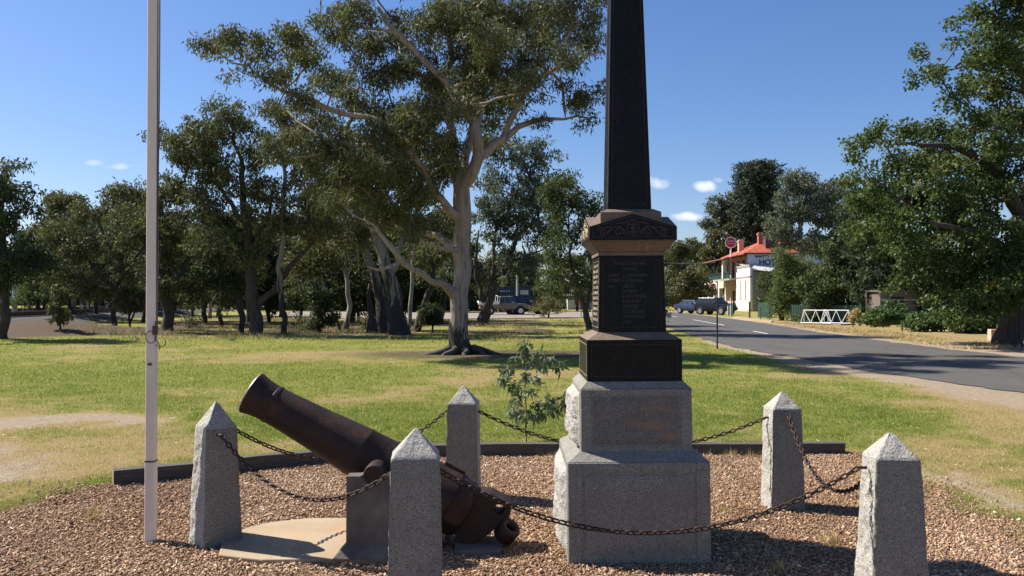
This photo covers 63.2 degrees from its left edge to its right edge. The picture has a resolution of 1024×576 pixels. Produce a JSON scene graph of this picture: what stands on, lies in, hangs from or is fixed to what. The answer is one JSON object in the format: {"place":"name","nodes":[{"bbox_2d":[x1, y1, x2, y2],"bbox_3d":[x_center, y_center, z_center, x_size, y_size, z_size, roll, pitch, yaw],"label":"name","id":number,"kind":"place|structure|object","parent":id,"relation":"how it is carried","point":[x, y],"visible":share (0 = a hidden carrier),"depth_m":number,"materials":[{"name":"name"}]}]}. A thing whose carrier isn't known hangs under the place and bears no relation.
{"place":"outdoors","nodes":[
{"label":"outdoors","id":0,"kind":"place"},
{"bbox_2d":[262,311,591,318],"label":"side road","id":1,"kind":"structure","parent":0,"point":[524,315],"depth_m":74.97,"materials":[{"name":"grey asphalt"}]},
{"bbox_2d":[477,295,529,314],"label":"car","id":2,"kind":"object","parent":1,"relation":"on","point":[505,303],"visible":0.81,"depth_m":78.27,"materials":[{"name":"grey paint"}]},
{"bbox_2d":[505,296,547,313],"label":"dark wagon","id":3,"kind":"object","parent":1,"relation":"on","point":[525,299],"visible":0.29,"depth_m":80.64,"materials":[{"name":"black paint"}]},
{"bbox_2d":[0,299,1023,575],"bbox_3d":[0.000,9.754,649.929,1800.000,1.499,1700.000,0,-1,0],"label":"ground","id":4,"kind":"structure","parent":0,"point":[26,329],"depth_m":14.02,"materials":[{"name":"green plant"}]},
{"bbox_2d":[9,277,55,310],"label":"gum tree","id":5,"kind":"object","parent":4,"relation":"on","point":[28,295],"visible":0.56,"depth_m":57.57,"materials":[{"name":"green plant"}]},
{"bbox_2d":[0,156,70,338],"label":"gum tree","id":6,"kind":"object","parent":4,"relation":"on","point":[31,257],"visible":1,"depth_m":31.86,"materials":[{"name":"green plant"}]},
{"bbox_2d":[8,227,95,307],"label":"tree","id":7,"kind":"object","parent":4,"relation":"on","point":[43,304],"visible":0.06,"depth_m":69.06,"materials":[{"name":"green plant"}]},
{"bbox_2d":[24,189,87,268],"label":"tree","id":8,"kind":"object","parent":4,"relation":"on","point":[49,195],"visible":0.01,"depth_m":128.80,"materials":[{"name":"green plant"}]},
{"bbox_2d":[45,283,75,329],"bbox_3d":[-18.715,0.828,34.431,0.963,2.076,1.152,-1,-1,43],"label":"shrub","id":9,"kind":"object","parent":4,"relation":"on","point":[56,307],"visible":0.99,"depth_m":34.32,"materials":[{"name":"green plant"}]},
{"bbox_2d":[37,191,103,306],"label":"tree","id":10,"kind":"object","parent":4,"relation":"on","point":[62,201],"visible":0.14,"depth_m":77.19,"materials":[{"name":"green plant"}]},
{"bbox_2d":[30,211,111,313],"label":"slender tree","id":11,"kind":"object","parent":4,"relation":"on","point":[68,302],"visible":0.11,"depth_m":54.86,"materials":[{"name":"green plant"}]},
{"bbox_2d":[48,210,128,313],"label":"slender tree","id":12,"kind":"object","parent":4,"relation":"on","point":[106,269],"visible":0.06,"depth_m":60.00,"materials":[{"name":"green plant"}]},
{"bbox_2d":[32,175,171,325],"bbox_3d":[-20.602,-1.758,41.830,7.070,8.044,3.560,0,-1,0],"label":"gum tree","id":13,"kind":"object","parent":4,"relation":"on","point":[83,253],"visible":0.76,"depth_m":41.63,"materials":[{"name":"green plant"}]},
{"bbox_2d":[11,305,221,315],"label":"guard rail","id":14,"kind":"object","parent":4,"relation":"on","point":[28,313],"visible":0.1,"depth_m":53.33,"materials":[{"name":"metal"}]},
{"bbox_2d":[110,282,145,327],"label":"gum tree","id":15,"kind":"object","parent":4,"relation":"on","point":[131,300],"visible":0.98,"depth_m":40.83,"materials":[{"name":"green plant"}]},
{"bbox_2d":[97,218,160,322],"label":"slender tree","id":16,"kind":"object","parent":4,"relation":"on","point":[106,230],"visible":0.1,"depth_m":54.99,"materials":[{"name":"green plant"}]},
{"bbox_2d":[96,199,177,282],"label":"tree","id":17,"kind":"object","parent":4,"relation":"on","point":[129,229],"visible":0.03,"depth_m":72.85,"materials":[{"name":"green plant"}]},
{"bbox_2d":[144,0,165,541],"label":"flagpole","id":18,"kind":"object","parent":4,"relation":"on","point":[153,132],"visible":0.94,"depth_m":5.47,"materials":[{"name":"metal"}]},
{"bbox_2d":[113,217,199,309],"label":"slender tree","id":19,"kind":"object","parent":4,"relation":"on","point":[176,292],"visible":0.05,"depth_m":51.53,"materials":[{"name":"green plant"}]},
{"bbox_2d":[100,116,221,330],"bbox_3d":[-16.063,-2.928,37.923,5.455,10.204,3.796,0,-1,0],"label":"gum tree","id":20,"kind":"object","parent":4,"relation":"on","point":[169,239],"visible":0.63,"depth_m":37.78,"materials":[{"name":"green plant"}]},
{"bbox_2d":[174,314,204,327],"bbox_3d":[-17.518,1.917,45.165,1.932,1.195,1.453,0,-1,0],"label":"leafy shrub","id":21,"kind":"object","parent":4,"relation":"on","point":[191,323],"visible":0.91,"depth_m":44.98,"materials":[{"name":"green plant"}]},
{"bbox_2d":[172,206,244,323],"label":"gum tree","id":22,"kind":"object","parent":4,"relation":"on","point":[182,258],"visible":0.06,"depth_m":51.80,"materials":[{"name":"green plant"}]},
{"bbox_2d":[189,401,241,548],"bbox_3d":[-1.951,1.234,5.465,0.276,0.987,0.271,1,-1,-40],"label":"granite bollard","id":23,"kind":"object","parent":4,"relation":"on","point":[215,514],"visible":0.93,"depth_m":5.38,"materials":[{"name":"grey stone"}]},
{"bbox_2d":[112,450,325,484],"bbox_3d":[-2.425,1.655,7.765,2.356,0.182,0.116,0,-1,-31],"label":"timber sleeper","id":24,"kind":"object","parent":4,"relation":"on","point":[127,475],"visible":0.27,"depth_m":7.45,"materials":[{"name":"brown wood"}]},
{"bbox_2d":[179,225,271,326],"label":"slender tree","id":25,"kind":"object","parent":4,"relation":"on","point":[217,299],"visible":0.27,"depth_m":46.02,"materials":[{"name":"green plant"}]},
{"bbox_2d":[183,244,270,332],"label":"gum tree","id":26,"kind":"object","parent":4,"relation":"on","point":[221,281],"visible":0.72,"depth_m":38.24,"materials":[{"name":"green plant"}]},
{"bbox_2d":[159,90,340,334],"bbox_3d":[-11.631,-3.097,36.499,7.942,10.741,3.709,0,-1,0],"label":"gum tree","id":27,"kind":"object","parent":4,"relation":"on","point":[214,173],"visible":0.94,"depth_m":36.24,"materials":[{"name":"green plant"}]},
{"bbox_2d":[200,215,310,322],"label":"tree","id":28,"kind":"object","parent":4,"relation":"on","point":[276,308],"visible":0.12,"depth_m":54.09,"materials":[{"name":"green plant"}]},
{"bbox_2d":[238,226,304,321],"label":"slender tree","id":29,"kind":"object","parent":4,"relation":"on","point":[270,282],"visible":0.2,"depth_m":54.00,"materials":[{"name":"green plant"}]},
{"bbox_2d":[243,96,351,334],"bbox_3d":[-9.011,-3.322,35.987,5.262,11.051,3.303,0,-1,0],"label":"gum tree","id":30,"kind":"object","parent":4,"relation":"on","point":[317,231],"visible":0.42,"depth_m":35.88,"materials":[{"name":"green plant"}]},
{"bbox_2d":[287,312,313,329],"bbox_3d":[-10.498,1.766,41.557,1.740,1.282,1.525,0,-1,0],"label":"leafy shrub","id":31,"kind":"object","parent":4,"relation":"on","point":[300,321],"visible":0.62,"depth_m":41.55,"materials":[{"name":"green plant"}]},
{"bbox_2d":[274,237,352,330],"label":"gum tree","id":32,"kind":"object","parent":4,"relation":"on","point":[302,267],"visible":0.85,"depth_m":39.60,"materials":[{"name":"green plant"}]},
{"bbox_2d":[277,233,361,313],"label":"slender tree","id":33,"kind":"object","parent":4,"relation":"on","point":[296,298],"visible":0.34,"depth_m":49.64,"materials":[{"name":"green plant"}]},
{"bbox_2d":[301,290,344,332],"bbox_3d":[-8.935,1.144,39.125,1.876,2.214,1.790,0,-1,-25],"label":"bush","id":34,"kind":"object","parent":4,"relation":"on","point":[321,307],"visible":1,"depth_m":38.83,"materials":[{"name":"green plant"}]},
{"bbox_2d":[66,316,591,341],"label":"undergrowth","id":35,"kind":"object","parent":4,"relation":"on","point":[274,332],"visible":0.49,"depth_m":36.14,"materials":[{"name":"plant"}]},
{"bbox_2d":[218,518,444,564],"bbox_3d":[-1.174,1.683,5.480,1.449,0.090,0.960,0,-1,0],"label":"concrete pad","id":36,"kind":"object","parent":4,"relation":"on","point":[326,537],"visible":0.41,"depth_m":5.35,"materials":[{"name":"beige concrete"}]},
{"bbox_2d":[333,471,389,559],"bbox_3d":[-0.828,1.391,5.403,0.505,0.495,0.795,0,-1,0],"label":"concrete cradle","id":37,"kind":"object","parent":36,"relation":"on","point":[367,523],"visible":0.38,"depth_m":5.08,"materials":[{"name":"grey concrete"}]},
{"bbox_2d":[239,374,519,544],"bbox_3d":[-0.857,1.099,5.407,1.814,1.085,0.684,0,-1,0],"label":"cannon","id":38,"kind":"object","parent":37,"relation":"on","point":[345,445],"visible":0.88,"depth_m":5.29,"materials":[{"name":"metal"}]},
{"bbox_2d":[291,186,371,328],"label":"gum tree","id":39,"kind":"object","parent":4,"relation":"on","point":[346,273],"visible":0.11,"depth_m":42.90,"materials":[{"name":"green plant"}]},
{"bbox_2d":[294,163,387,333],"bbox_3d":[-7.751,-2.162,38.020,5.130,9.049,2.825,0,-1,0],"label":"gum tree","id":40,"kind":"object","parent":4,"relation":"on","point":[361,239],"visible":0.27,"depth_m":37.81,"materials":[{"name":"grey plant"}]},
{"bbox_2d":[304,230,396,322],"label":"tree","id":41,"kind":"object","parent":4,"relation":"on","point":[353,313],"visible":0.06,"depth_m":53.66,"materials":[{"name":"green plant"}]},
{"bbox_2d":[366,283,377,332],"bbox_3d":[-6.387,0.988,38.991,0.952,2.422,0.857,0,-1,0],"label":"tree stump","id":42,"kind":"object","parent":4,"relation":"on","point":[372,324],"visible":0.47,"depth_m":38.85,"materials":[{"name":"wood"}]},
{"bbox_2d":[332,225,420,316],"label":"slender tree","id":43,"kind":"object","parent":4,"relation":"on","point":[364,288],"visible":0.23,"depth_m":50.96,"materials":[{"name":"green plant"}]},
{"bbox_2d":[333,230,435,319],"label":"tree","id":44,"kind":"object","parent":4,"relation":"on","point":[403,273],"visible":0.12,"depth_m":53.21,"materials":[{"name":"green plant"}]},
{"bbox_2d":[335,154,439,334],"bbox_3d":[-5.558,-2.338,36.616,5.305,9.214,2.980,0,-1,0],"label":"gum tree","id":45,"kind":"object","parent":4,"relation":"on","point":[397,324],"visible":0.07,"depth_m":36.27,"materials":[{"name":"grey plant"}]},
{"bbox_2d":[181,0,606,355],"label":"gum tree","id":46,"kind":"object","parent":4,"relation":"on","point":[413,123],"visible":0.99,"depth_m":23.18,"materials":[{"name":"green plant"}]},
{"bbox_2d":[388,428,442,575],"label":"granite bollard","id":47,"kind":"object","parent":4,"relation":"on","point":[415,539],"visible":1,"depth_m":4.35,"materials":[{"name":"grey stone"}]},
{"bbox_2d":[216,434,389,501],"bbox_3d":[-1.257,1.091,4.917,1.549,0.318,0.033,0,-1,34],"label":"chain","id":48,"kind":"object","parent":47,"relation":"hanging from","point":[297,496],"visible":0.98,"depth_m":4.89,"materials":[{"name":"metal"}]},
{"bbox_2d":[440,466,866,535],"bbox_3d":[0.733,1.133,4.416,2.329,0.361,0.032,0,-1,-2],"label":"chain","id":49,"kind":"object","parent":47,"relation":"hanging from","point":[735,521],"visible":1,"depth_m":4.41,"materials":[{"name":"metal"}]},
{"bbox_2d":[386,184,454,328],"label":"gum tree","id":50,"kind":"object","parent":4,"relation":"on","point":[440,227],"visible":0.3,"depth_m":38.92,"materials":[{"name":"green plant"}]},
{"bbox_2d":[416,301,445,332],"bbox_3d":[-3.787,1.415,38.855,1.551,1.641,1.247,0,-1,0],"label":"shrub","id":51,"kind":"object","parent":4,"relation":"on","point":[432,315],"visible":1,"depth_m":38.66,"materials":[{"name":"green plant"}]},
{"bbox_2d":[401,209,471,331],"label":"gum tree","id":52,"kind":"object","parent":4,"relation":"on","point":[431,257],"visible":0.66,"depth_m":39.90,"materials":[{"name":"green plant"}]},
{"bbox_2d":[389,203,490,322],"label":"slender tree","id":53,"kind":"object","parent":4,"relation":"on","point":[445,271],"visible":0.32,"depth_m":52.67,"materials":[{"name":"green plant"}]},
{"bbox_2d":[397,239,490,308],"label":"gum tree","id":54,"kind":"object","parent":4,"relation":"on","point":[480,259],"visible":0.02,"depth_m":60.34,"materials":[{"name":"green plant"}]},
{"bbox_2d":[446,385,480,485],"bbox_3d":[-0.389,1.263,6.707,0.271,0.959,0.267,0,-1,3],"label":"granite bollard","id":55,"kind":"object","parent":4,"relation":"on","point":[463,450],"visible":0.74,"depth_m":6.59,"materials":[{"name":"grey stone"}]},
{"bbox_2d":[237,410,446,460],"bbox_3d":[-1.184,1.101,6.077,1.782,0.316,0.032,1,-1,-39],"label":"chain","id":56,"kind":"object","parent":55,"relation":"hanging from","point":[281,450],"visible":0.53,"depth_m":5.78,"materials":[{"name":"metal"}]},
{"bbox_2d":[454,536,500,556],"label":"concrete block","id":57,"kind":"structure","parent":4,"relation":"on","point":[489,545],"depth_m":5.20,"materials":[{"name":"grey concrete"}]},
{"bbox_2d":[408,0,577,307],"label":"gum tree","id":58,"kind":"object","parent":4,"relation":"on","point":[492,124],"visible":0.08,"depth_m":39.36,"materials":[{"name":"green plant"}]},
{"bbox_2d":[474,256,513,311],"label":"tree","id":59,"kind":"object","parent":4,"relation":"on","point":[490,268],"visible":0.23,"depth_m":100.31,"materials":[{"name":"green plant"}]},
{"bbox_2d":[432,442,558,456],"bbox_3d":[-0.225,1.667,8.484,2.351,0.175,0.126,0,-1,-2],"label":"timber sleeper","id":60,"kind":"object","parent":4,"relation":"on","point":[514,448],"visible":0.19,"depth_m":8.43,"materials":[{"name":"brown wood"}]},
{"bbox_2d":[0,380,1023,575],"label":"leaf litter","id":61,"kind":"object","parent":4,"relation":"on","point":[838,560],"visible":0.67,"depth_m":5.74,"materials":[{"name":"brown plant"}]},
{"bbox_2d":[498,286,530,311],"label":"roadside kiosk","id":62,"kind":"object","parent":4,"relation":"on","point":[511,291],"visible":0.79,"depth_m":99.00,"materials":[{"name":"metal"}]},
{"bbox_2d":[498,261,545,302],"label":"tree","id":63,"kind":"object","parent":4,"relation":"on","point":[522,283],"visible":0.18,"depth_m":110.18,"materials":[{"name":"green plant"}]},
{"bbox_2d":[471,133,581,324],"bbox_3d":[0.586,-3.432,50.070,7.695,11.714,4.484,0,-1,0],"label":"gum tree","id":64,"kind":"object","parent":4,"relation":"on","point":[502,215],"visible":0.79,"depth_m":49.73,"materials":[{"name":"green plant"}]},
{"bbox_2d":[496,340,568,441],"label":"eucalypt sapling","id":65,"kind":"object","parent":4,"relation":"on","point":[503,379],"visible":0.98,"depth_m":9.18,"materials":[{"name":"green plant"}]},
{"bbox_2d":[528,295,566,317],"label":"shrub","id":66,"kind":"object","parent":4,"relation":"on","point":[552,306],"visible":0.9,"depth_m":66.74,"materials":[{"name":"green plant"}]},
{"bbox_2d":[531,250,563,303],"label":"tree","id":67,"kind":"object","parent":4,"relation":"on","point":[542,281],"visible":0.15,"depth_m":100.47,"materials":[{"name":"green plant"}]},
{"bbox_2d":[557,252,592,310],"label":"tree","id":68,"kind":"object","parent":4,"relation":"on","point":[571,289],"visible":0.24,"depth_m":104.11,"materials":[{"name":"green plant"}]},
{"bbox_2d":[565,294,591,309],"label":"pale shed","id":69,"kind":"structure","parent":4,"relation":"on","point":[571,304],"depth_m":117.98,"materials":[{"name":"metal"}]},
{"bbox_2d":[572,261,592,311],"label":"tree","id":70,"kind":"object","parent":4,"relation":"on","point":[590,266],"visible":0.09,"depth_m":99.19,"materials":[{"name":"green plant"}]},
{"bbox_2d":[531,168,675,329],"bbox_3d":[4.654,-1.863,42.085,7.409,8.358,3.182,0,-1,0],"label":"gum tree","id":71,"kind":"object","parent":4,"relation":"on","point":[576,204],"visible":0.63,"depth_m":41.80,"materials":[{"name":"green plant"}]},
{"bbox_2d":[553,0,710,564],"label":"war memorial","id":72,"kind":"object","parent":4,"relation":"on","point":[628,456],"visible":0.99,"depth_m":5.15,"materials":[{"name":"stone"}]},
{"bbox_2d":[674,300,697,313],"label":"sedan","id":73,"kind":"object","parent":4,"relation":"on","point":[684,305],"visible":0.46,"depth_m":86.56,"materials":[{"name":"blue paint"}]},
{"bbox_2d":[665,265,717,307],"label":"bushy tree","id":74,"kind":"object","parent":4,"relation":"on","point":[690,286],"visible":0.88,"depth_m":111.28,"materials":[{"name":"green plant"}]},
{"bbox_2d":[664,237,724,297],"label":"gum tree","id":75,"kind":"object","parent":4,"relation":"on","point":[682,250],"visible":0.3,"depth_m":149.00,"materials":[{"name":"green plant"}]},
{"bbox_2d":[686,215,745,282],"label":"gum tree","id":76,"kind":"object","parent":4,"relation":"on","point":[716,250],"visible":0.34,"depth_m":127.25,"materials":[{"name":"green plant"}]},
{"bbox_2d":[694,298,737,314],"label":"four wheel drive","id":77,"kind":"structure","parent":4,"relation":"on","point":[702,305],"depth_m":80.10,"materials":[{"name":"black paint"}]},
{"bbox_2d":[696,189,739,242],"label":"gum tree","id":78,"kind":"object","parent":4,"relation":"on","point":[719,209],"visible":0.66,"depth_m":129.62,"materials":[{"name":"green plant"}]},
{"bbox_2d":[725,237,735,303],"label":"pub sign","id":79,"kind":"object","parent":4,"relation":"on","point":[730,242],"visible":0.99,"depth_m":111.93,"materials":[{"name":"metal"}]},
{"bbox_2d":[725,158,787,251],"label":"pine tree","id":80,"kind":"object","parent":4,"relation":"on","point":[755,183],"visible":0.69,"depth_m":123.28,"materials":[{"name":"green plant"}]},
{"bbox_2d":[758,302,772,317],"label":"metal fence","id":81,"kind":"object","parent":4,"relation":"on","point":[763,308],"visible":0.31,"depth_m":69.20,"materials":[{"name":"green metal"}]},
{"bbox_2d":[692,441,844,454],"bbox_3d":[2.188,1.671,8.562,2.466,0.168,0.126,0,-1,-2],"label":"timber sleeper","id":82,"kind":"object","parent":4,"relation":"on","point":[821,447],"visible":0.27,"depth_m":8.53,"materials":[{"name":"brown wood"}]},
{"bbox_2d":[751,251,799,304],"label":"tree","id":83,"kind":"object","parent":4,"relation":"on","point":[764,283],"visible":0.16,"depth_m":97.61,"materials":[{"name":"green plant"}]},
{"bbox_2d":[704,232,865,310],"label":"hotel","id":84,"kind":"structure","parent":4,"relation":"on","point":[750,263],"depth_m":108.07,"materials":[{"name":"white painted tin"},{"name":"cream painted render"},{"name":"red brick"}]},
{"bbox_2d":[763,245,821,320],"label":"bushy tree","id":85,"kind":"object","parent":4,"relation":"on","point":[787,297],"visible":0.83,"depth_m":59.65,"materials":[{"name":"green plant"}]},
{"bbox_2d":[758,165,856,304],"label":"gum tree","id":86,"kind":"object","parent":4,"relation":"on","point":[808,206],"visible":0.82,"depth_m":79.37,"materials":[{"name":"green plant"}]},
{"bbox_2d":[792,310,855,324],"bbox_3d":[18.970,2.186,50.826,1.200,1.730,3.600,1,-1,-39],"label":"footbridge","id":87,"kind":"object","parent":4,"relation":"on","point":[828,323],"visible":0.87,"depth_m":50.53,"materials":[{"name":"white paint"}]},
{"bbox_2d":[791,304,861,322],"bbox_3d":[20.799,2.030,55.267,0.090,1.900,4.860,1,-1,-43],"label":"metal fence","id":88,"kind":"object","parent":4,"relation":"on","point":[796,308],"visible":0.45,"depth_m":54.79,"materials":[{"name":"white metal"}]},
{"bbox_2d":[788,239,865,321],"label":"bushy tree","id":89,"kind":"object","parent":4,"relation":"on","point":[825,290],"visible":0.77,"depth_m":55.23,"materials":[{"name":"green plant"}]},
{"bbox_2d":[847,307,861,326],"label":"dead bush","id":90,"kind":"object","parent":4,"relation":"on","point":[854,315],"visible":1,"depth_m":47.82,"materials":[{"name":"beige plant"}]},
{"bbox_2d":[830,192,913,308],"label":"bushy tree","id":91,"kind":"object","parent":4,"relation":"on","point":[870,275],"visible":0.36,"depth_m":51.82,"materials":[{"name":"green plant"}]},
{"bbox_2d":[854,298,919,327],"bbox_3d":[21.212,1.873,46.986,3.460,2.622,1.895,0,-1,0],"label":"leafy shrub","id":92,"kind":"object","parent":4,"relation":"on","point":[898,312],"visible":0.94,"depth_m":46.75,"materials":[{"name":"green plant"}]},
{"bbox_2d":[854,431,928,575],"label":"granite bollard","id":93,"kind":"object","parent":4,"relation":"on","point":[892,538],"visible":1,"depth_m":4.34,"materials":[{"name":"grey stone"}]},
{"bbox_2d":[786,413,859,493],"bbox_3d":[2.053,1.121,5.427,0.032,0.372,1.731,0,-1,2],"label":"chain","id":94,"kind":"object","parent":93,"relation":"hanging from","point":[847,490],"visible":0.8,"depth_m":5.65,"materials":[{"name":"metal"}]},
{"bbox_2d":[862,290,920,324],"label":"timber shed","id":95,"kind":"structure","parent":4,"relation":"on","point":[876,299],"depth_m":50.00,"materials":[{"name":"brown wood"}]},
{"bbox_2d":[896,310,947,331],"bbox_3d":[20.020,1.616,39.962,2.710,1.253,1.741,0,-1,0],"label":"leafy shrub","id":96,"kind":"object","parent":4,"relation":"on","point":[914,322],"visible":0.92,"depth_m":39.74,"materials":[{"name":"green plant"}]},
{"bbox_2d":[831,0,1023,346],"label":"elm tree","id":97,"kind":"object","parent":4,"relation":"on","point":[993,274],"visible":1,"depth_m":26.88,"materials":[{"name":"green plant"}]},
{"bbox_2d":[895,242,995,324],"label":"bushy tree","id":98,"kind":"object","parent":4,"relation":"on","point":[931,286],"visible":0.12,"depth_m":49.69,"materials":[{"name":"green plant"}]},
{"bbox_2d":[939,312,998,333],"bbox_3d":[21.126,1.722,38.084,2.918,1.502,2.150,0,-1,0],"label":"leafy shrub","id":99,"kind":"object","parent":4,"relation":"on","point":[988,324],"visible":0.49,"depth_m":37.68,"materials":[{"name":"green plant"}]},
{"bbox_2d":[0,451,1023,575],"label":"gravel","id":100,"kind":"structure","parent":0,"point":[133,527],"depth_m":5.70,"materials":[{"name":"brown gravel"}]},
{"bbox_2d":[761,391,805,511],"bbox_3d":[2.070,1.264,6.388,0.278,0.950,0.267,0,-1,-2],"label":"granite bollard","id":101,"kind":"object","parent":100,"relation":"on","point":[782,470],"visible":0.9,"depth_m":6.27,"materials":[{"name":"grey stone"}]},
{"bbox_2d":[478,411,768,442],"bbox_3d":[0.843,1.128,6.517,2.311,0.294,0.032,0,-1,8],"label":"chain","id":102,"kind":"object","parent":101,"relation":"hanging from","point":[555,440],"visible":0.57,"depth_m":6.57,"materials":[{"name":"metal"}]},
{"bbox_2d":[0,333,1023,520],"bbox_3d":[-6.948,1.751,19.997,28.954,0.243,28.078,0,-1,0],"label":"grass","id":103,"kind":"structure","parent":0,"point":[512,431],"depth_m":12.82,"materials":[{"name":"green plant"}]},
{"bbox_2d":[0,321,1023,573],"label":"dry grass","id":104,"kind":"structure","parent":0,"point":[828,329],"depth_m":7.11,"materials":[{"name":"plant"}]},
{"bbox_2d":[0,0,1023,298],"label":"sky","id":105,"kind":"structure","parent":0,"point":[728,82],"materials":[{"name":"blue"}]},
{"bbox_2d":[666,312,1023,391],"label":"road","id":106,"kind":"structure","parent":0,"point":[992,371],"depth_m":24.21,"materials":[{"name":"grey asphalt"}]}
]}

